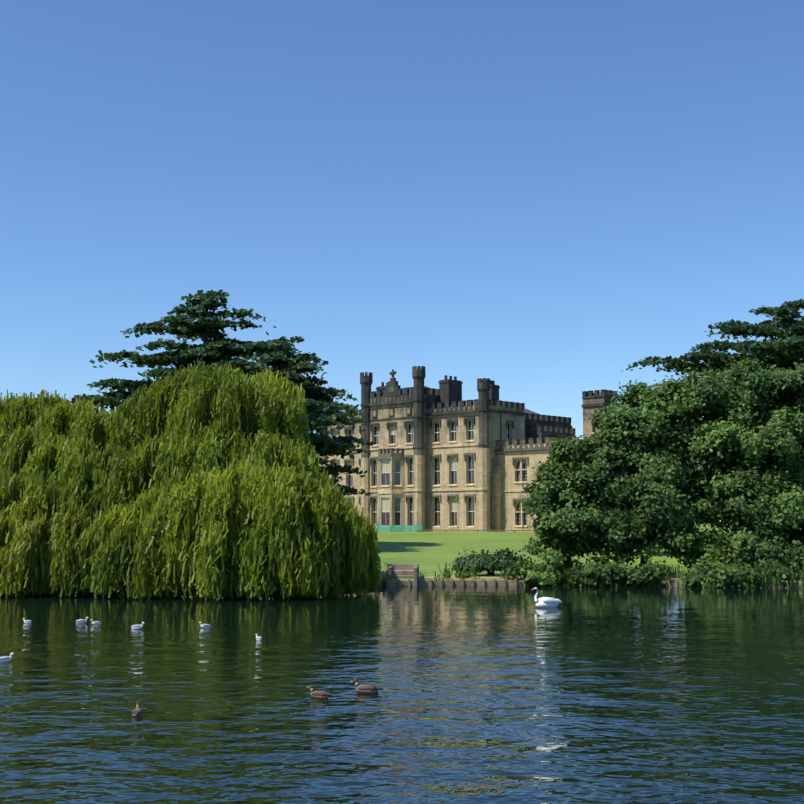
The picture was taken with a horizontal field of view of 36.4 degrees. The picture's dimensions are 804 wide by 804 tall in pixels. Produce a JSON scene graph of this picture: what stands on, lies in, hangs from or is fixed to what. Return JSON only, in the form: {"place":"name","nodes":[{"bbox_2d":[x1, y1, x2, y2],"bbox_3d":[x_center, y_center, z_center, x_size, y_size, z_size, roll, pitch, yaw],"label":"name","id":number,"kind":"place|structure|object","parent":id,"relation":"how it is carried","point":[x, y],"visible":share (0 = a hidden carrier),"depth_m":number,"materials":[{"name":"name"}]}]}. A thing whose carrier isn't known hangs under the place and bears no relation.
{"place":"outdoors","nodes":[
{"label":"outdoors","id":0,"kind":"place"},
{"bbox_2d":[67,289,353,477],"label":"cedar tree","id":1,"kind":"object","parent":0,"point":[215,347],"depth_m":85.29,"materials":[{"name":"green plant"}]},
{"bbox_2d":[0,586,803,803],"bbox_3d":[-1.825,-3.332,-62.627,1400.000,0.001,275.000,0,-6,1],"label":"lake water","id":2,"kind":"structure","parent":0,"point":[593,695],"depth_m":19.15,"materials":[{"name":"blue liquid"}]},
{"bbox_2d":[0,653,15,661],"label":"gull","id":3,"kind":"object","parent":2,"relation":"on","point":[5,658],"visible":0.9,"depth_m":24.16,"materials":[{"name":"white"}]},
{"bbox_2d":[0,389,138,597],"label":"willow tree","id":4,"kind":"object","parent":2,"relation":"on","point":[47,447],"depth_m":47.96,"materials":[{"name":"green plant"}]},
{"bbox_2d":[73,617,88,622],"bbox_3d":[-8.746,5.958,33.344,0.457,0.197,0.137,2,-6,-19],"label":"gull","id":5,"kind":"object","parent":2,"relation":"on","point":[81,621],"visible":0.98,"depth_m":33.30,"materials":[{"name":"white"}]},
{"bbox_2d":[90,619,101,624],"bbox_3d":[-8.205,5.924,32.877,0.394,0.170,0.118,2,-6,-23],"label":"gull","id":6,"kind":"object","parent":2,"relation":"on","point":[96,623],"visible":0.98,"depth_m":32.83,"materials":[{"name":"white"}]},
{"bbox_2d":[132,702,142,716],"bbox_3d":[-3.786,4.413,17.497,0.148,0.209,0.450,1,-6,-9],"label":"duck","id":7,"kind":"object","parent":2,"relation":"on","point":[137,711],"visible":0.9,"depth_m":17.41},
{"bbox_2d":[129,622,145,628],"bbox_3d":[-6.839,5.776,31.541,0.488,0.211,0.147,-1,-6,8],"label":"gull","id":8,"kind":"object","parent":2,"relation":"on","point":[137,626],"visible":0.9,"depth_m":31.49,"materials":[{"name":"white"}]},
{"bbox_2d":[199,622,212,627],"bbox_3d":[-5.122,5.825,31.928,0.426,0.184,0.128,2,-6,-21],"label":"gull","id":9,"kind":"object","parent":2,"relation":"on","point":[205,625],"visible":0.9,"depth_m":31.87,"materials":[{"name":"white"}]},
{"bbox_2d":[40,358,383,599],"bbox_3d":[-8.178,2.860,51.767,14.840,10.027,18.011,0,-6,1],"label":"willow tree","id":10,"kind":"object","parent":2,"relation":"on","point":[214,519],"depth_m":44.89,"materials":[{"name":"green plant"}]},
{"bbox_2d":[307,685,330,698],"bbox_3d":[-1.304,4.576,19.229,0.478,0.222,0.158,-3,-7,31],"label":"duck","id":11,"kind":"object","parent":2,"relation":"on","point":[320,694],"visible":0.96,"depth_m":19.15},
{"bbox_2d":[350,679,382,693],"bbox_3d":[-0.576,4.614,19.781,0.563,0.261,0.185,-2,-6,16],"label":"duck","id":12,"kind":"object","parent":2,"relation":"on","point":[368,689],"visible":0.96,"depth_m":19.70},
{"bbox_2d":[532,587,561,607],"bbox_3d":[4.682,6.338,39.476,1.146,0.725,0.434,2,-6,-24],"label":"swan","id":13,"kind":"object","parent":2,"relation":"on","point":[545,602],"visible":0.92,"depth_m":39.30,"materials":[{"name":"white"}]},
{"bbox_2d":[0,0,803,520],"label":"sky","id":14,"kind":"structure","parent":0,"point":[542,200],"materials":[{"name":"blue"}]},
{"bbox_2d":[377,523,803,587],"bbox_3d":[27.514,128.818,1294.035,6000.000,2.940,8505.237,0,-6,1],"label":"ground","id":15,"kind":"structure","parent":0,"point":[428,552],"depth_m":85.19,"materials":[{"name":"green plant"}]},
{"bbox_2d":[366,524,421,531],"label":"netting fence","id":16,"kind":"object","parent":15,"relation":"on","point":[397,528],"visible":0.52,"depth_m":138.03,"materials":[{"name":"teal"}]},
{"bbox_2d":[387,564,418,585],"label":"steps","id":17,"kind":"structure","parent":15,"relation":"on","point":[405,571],"depth_m":53.21,"materials":[{"name":"grey stone"}]},
{"bbox_2d":[386,577,525,585],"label":"retaining wall","id":18,"kind":"structure","parent":15,"relation":"on","point":[462,582],"depth_m":52.52,"materials":[{"name":"stone"}]},
{"bbox_2d":[319,366,617,531],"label":"castle building","id":19,"kind":"structure","parent":15,"relation":"on","point":[444,456],"depth_m":140.70,"materials":[{"name":"stone"}]},
{"bbox_2d":[417,529,533,531],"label":"path","id":20,"kind":"structure","parent":15,"relation":"on","point":[474,530],"depth_m":131.16,"materials":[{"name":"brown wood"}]},
{"bbox_2d":[449,548,536,575],"bbox_3d":[4.114,7.347,55.447,4.155,1.472,3.908,0,-6,1],"label":"bush","id":21,"kind":"object","parent":15,"relation":"on","point":[500,560],"depth_m":54.75,"materials":[{"name":"green plant"}]},
{"bbox_2d":[518,433,643,570],"bbox_3d":[8.264,4.485,54.614,6.638,6.793,4.929,2,-6,-23],"label":"tree foliage","id":22,"kind":"object","parent":15,"relation":"on","point":[560,526],"visible":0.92,"depth_m":53.78,"materials":[{"name":"green plant"}]},
{"bbox_2d":[379,562,803,587],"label":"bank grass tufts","id":23,"kind":"object","parent":15,"relation":"on","point":[765,577],"visible":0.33,"depth_m":51.99,"materials":[{"name":"green plant"}]},
{"bbox_2d":[628,491,647,565],"bbox_3d":[11.268,4.225,55.488,1.392,7.678,3.646,-5,-8,43],"label":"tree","id":24,"kind":"object","parent":15,"relation":"on","point":[642,561],"visible":0.04,"depth_m":55.53,"materials":[{"name":"green plant"}]},
{"bbox_2d":[589,385,693,488],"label":"tree","id":25,"kind":"object","parent":15,"relation":"on","point":[681,424],"depth_m":78.74,"materials":[{"name":"green plant"}]},
{"bbox_2d":[567,371,737,563],"bbox_3d":[11.559,2.984,55.814,8.902,8.787,5.924,5,-8,-44],"label":"tree","id":26,"kind":"object","parent":15,"relation":"on","point":[645,424],"visible":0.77,"depth_m":54.34,"materials":[{"name":"green plant"}]},
{"bbox_2d":[507,550,803,587],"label":"bank bushes","id":27,"kind":"object","parent":15,"relation":"on","point":[593,573],"depth_m":51.57,"materials":[{"name":"green plant"}]},
{"bbox_2d":[668,578,691,586],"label":"stone block","id":28,"kind":"structure","parent":15,"relation":"on","point":[674,581],"depth_m":51.66,"materials":[{"name":"beige stone"}]},
{"bbox_2d":[622,299,803,543],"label":"cedar tree","id":29,"kind":"object","parent":15,"relation":"on","point":[780,352],"depth_m":92.54,"materials":[{"name":"green plant"}]},
{"bbox_2d":[653,352,803,568],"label":"tree","id":30,"kind":"object","parent":15,"relation":"on","point":[765,499],"visible":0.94,"depth_m":54.79,"materials":[{"name":"green plant"}]},
{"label":"cedar tree trunk","id":31,"kind":"object","parent":15,"relation":"on","visible":0},
{"bbox_2d":[241,336,373,497],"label":"cedar tree","id":32,"kind":"object","parent":31,"relation":"attached to","point":[276,363],"visible":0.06,"depth_m":92.21,"materials":[{"name":"green plant"}]}
]}

